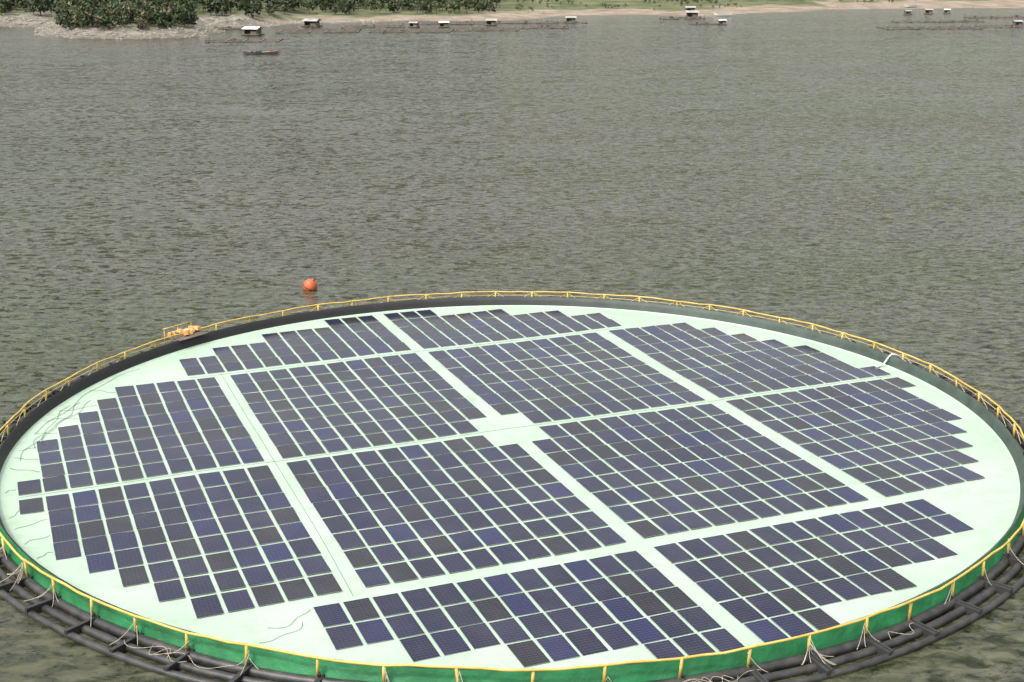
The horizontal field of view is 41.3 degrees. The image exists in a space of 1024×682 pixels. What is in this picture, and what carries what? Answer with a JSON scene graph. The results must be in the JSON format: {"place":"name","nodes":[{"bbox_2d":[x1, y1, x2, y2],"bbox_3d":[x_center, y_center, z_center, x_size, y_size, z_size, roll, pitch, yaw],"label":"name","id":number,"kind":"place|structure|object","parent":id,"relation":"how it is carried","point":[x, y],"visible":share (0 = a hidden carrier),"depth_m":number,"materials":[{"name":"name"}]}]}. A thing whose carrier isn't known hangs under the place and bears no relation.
{"place":"outdoors","nodes":[
{"label":"outdoors","id":0,"kind":"place"},
{"bbox_2d":[0,8,1023,681],"bbox_3d":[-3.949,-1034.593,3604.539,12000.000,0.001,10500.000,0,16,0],"label":"water","id":1,"kind":"structure","parent":0,"point":[856,172],"depth_m":142.83,"materials":[{"name":"grey liquid"}]},
{"bbox_2d":[213,26,241,29],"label":"fish cage raft","id":2,"kind":"object","parent":1,"relation":"on","point":[229,27],"visible":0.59,"depth_m":400.64,"materials":[{"name":"brown wood"}]},
{"bbox_2d":[205,35,282,42],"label":"fish cage raft","id":3,"kind":"object","parent":1,"relation":"on","point":[232,40],"visible":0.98,"depth_m":352.45,"materials":[{"name":"brown wood"}]},
{"bbox_2d":[241,26,264,35],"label":"raft hut","id":4,"kind":"object","parent":1,"relation":"on","point":[252,30],"visible":1,"depth_m":374.18,"materials":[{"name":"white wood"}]},
{"bbox_2d":[243,48,281,54],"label":"motor boat","id":5,"kind":"object","parent":1,"relation":"on","point":[258,52],"visible":1,"depth_m":310.47,"materials":[{"name":"paint"}]},
{"bbox_2d":[303,277,316,289],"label":"mooring buoy","id":6,"kind":"object","parent":1,"relation":"on","point":[310,284],"visible":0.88,"depth_m":99.88,"materials":[{"name":"plastic"}]},
{"bbox_2d":[301,18,322,26],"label":"raft hut","id":7,"kind":"object","parent":1,"relation":"on","point":[309,22],"visible":1,"depth_m":411.87,"materials":[{"name":"white wood"}]},
{"bbox_2d":[275,26,360,32],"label":"fish cage raft","id":8,"kind":"object","parent":1,"relation":"on","point":[310,30],"visible":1,"depth_m":388.61,"materials":[{"name":"brown wood"}]},
{"bbox_2d":[341,22,404,27],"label":"fish cage raft","id":9,"kind":"object","parent":1,"relation":"on","point":[367,26],"visible":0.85,"depth_m":408.61,"materials":[{"name":"brown wood"}]},
{"bbox_2d":[367,27,452,32],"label":"fish cage raft","id":10,"kind":"object","parent":1,"relation":"on","point":[401,30],"visible":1,"depth_m":387.14,"materials":[{"name":"brown wood"}]},
{"bbox_2d":[408,21,419,27],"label":"raft hut","id":11,"kind":"object","parent":1,"relation":"on","point":[414,24],"visible":1,"depth_m":406.31,"materials":[{"name":"white wood"}]},
{"bbox_2d":[438,21,449,26],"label":"raft hut","id":12,"kind":"object","parent":1,"relation":"on","point":[443,23],"visible":0.94,"depth_m":405.93,"materials":[{"name":"white wood"}]},
{"bbox_2d":[418,19,486,24],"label":"fish cage raft","id":13,"kind":"object","parent":1,"relation":"on","point":[438,23],"visible":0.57,"depth_m":424.10,"materials":[{"name":"brown wood"}]},
{"bbox_2d":[453,25,518,30],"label":"fish cage raft","id":14,"kind":"object","parent":1,"relation":"on","point":[485,28],"visible":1,"depth_m":394.75,"materials":[{"name":"brown wood"}]},
{"bbox_2d":[485,19,496,25],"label":"raft hut","id":15,"kind":"object","parent":1,"relation":"on","point":[491,21],"visible":0.98,"depth_m":414.65,"materials":[{"name":"white wood"}]},
{"bbox_2d":[0,291,1023,681],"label":"floating solar array","id":16,"kind":"object","parent":1,"relation":"on","point":[532,487],"visible":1,"depth_m":61.71,"materials":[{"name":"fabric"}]},
{"bbox_2d":[496,19,553,23],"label":"fish cage raft","id":17,"kind":"object","parent":1,"relation":"on","point":[499,22],"visible":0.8,"depth_m":423.59,"materials":[{"name":"brown wood"}]},
{"bbox_2d":[519,24,568,28],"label":"fish cage raft","id":18,"kind":"object","parent":1,"relation":"on","point":[550,27],"visible":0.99,"depth_m":399.98,"materials":[{"name":"brown wood"}]},
{"bbox_2d":[540,21,587,23],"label":"fish cage raft","id":19,"kind":"object","parent":1,"relation":"on","point":[557,22],"visible":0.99,"depth_m":422.39,"materials":[{"name":"brown wood"}]},
{"bbox_2d":[565,16,576,22],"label":"raft hut","id":20,"kind":"object","parent":19,"relation":"on","point":[571,19],"visible":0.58,"depth_m":428.27,"materials":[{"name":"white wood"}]},
{"bbox_2d":[659,14,705,18],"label":"fish cage raft","id":21,"kind":"object","parent":1,"relation":"on","point":[687,17],"visible":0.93,"depth_m":444.47,"materials":[{"name":"brown wood"}]},
{"bbox_2d":[684,10,698,16],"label":"raft hut","id":22,"kind":"object","parent":21,"relation":"on","point":[692,13],"visible":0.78,"depth_m":452.68,"materials":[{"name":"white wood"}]},
{"bbox_2d":[688,20,721,24],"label":"fish cage raft","id":23,"kind":"object","parent":1,"relation":"on","point":[699,23],"visible":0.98,"depth_m":414.64,"materials":[{"name":"brown wood"}]},
{"bbox_2d":[717,19,726,24],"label":"raft hut","id":24,"kind":"object","parent":23,"relation":"on","point":[722,21],"visible":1,"depth_m":413.86,"materials":[{"name":"white wood"}]},
{"bbox_2d":[903,10,911,14],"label":"raft hut","id":25,"kind":"object","parent":1,"relation":"on","point":[907,12],"visible":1,"depth_m":464.93,"materials":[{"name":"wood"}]},
{"bbox_2d":[924,9,933,13],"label":"raft hut","id":26,"kind":"object","parent":1,"relation":"on","point":[928,11],"visible":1,"depth_m":470.28,"materials":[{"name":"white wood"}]},
{"bbox_2d":[877,24,982,29],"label":"fish cage raft","id":27,"kind":"object","parent":1,"relation":"on","point":[927,27],"visible":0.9,"depth_m":393.08,"materials":[{"name":"brown wood"}]},
{"bbox_2d":[891,18,983,22],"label":"fish cage raft","id":28,"kind":"object","parent":1,"relation":"on","point":[940,20],"visible":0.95,"depth_m":422.30,"materials":[{"name":"brown wood"}]},
{"bbox_2d":[965,15,1023,17],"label":"fish cage raft","id":29,"kind":"object","parent":1,"relation":"on","point":[1011,16],"visible":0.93,"depth_m":444.20,"materials":[{"name":"brown wood"}]},
{"bbox_2d":[974,23,1023,27],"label":"fish cage raft","id":30,"kind":"object","parent":1,"relation":"on","point":[1001,25],"visible":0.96,"depth_m":399.11,"materials":[{"name":"brown wood"}]},
{"bbox_2d":[1012,20,1023,25],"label":"raft hut","id":31,"kind":"object","parent":1,"relation":"on","point":[1018,22],"visible":0.84,"depth_m":401.41,"materials":[{"name":"white wood"}]},
{"bbox_2d":[0,0,1023,38],"bbox_3d":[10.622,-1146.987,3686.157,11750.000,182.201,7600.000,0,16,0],"label":"terrain","id":32,"kind":"structure","parent":0,"point":[575,8],"depth_m":471.94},
{"bbox_2d":[0,0,499,30],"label":"shoreline trees","id":33,"kind":"object","parent":32,"relation":"on","point":[82,13],"visible":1,"depth_m":421.51,"materials":[{"name":"green plant"}]},
{"bbox_2d":[0,3,1004,39],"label":"shore rocks","id":34,"kind":"object","parent":32,"relation":"on","point":[51,29],"visible":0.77,"depth_m":393.76,"materials":[{"name":"grey stone"}]},
{"bbox_2d":[310,0,893,15],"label":"shrubs","id":35,"kind":"object","parent":32,"relation":"on","point":[606,5],"visible":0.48,"depth_m":498.88,"materials":[{"name":"green plant"}]},
{"bbox_2d":[684,6,695,11],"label":"raft hut","id":36,"kind":"object","parent":32,"relation":"on","point":[690,7],"visible":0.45,"depth_m":475.99,"materials":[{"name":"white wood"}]},
{"bbox_2d":[714,13,730,15],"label":"beached boat","id":37,"kind":"object","parent":32,"relation":"on","point":[717,14],"visible":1,"depth_m":460.94,"materials":[{"name":"white paint"}]}
]}

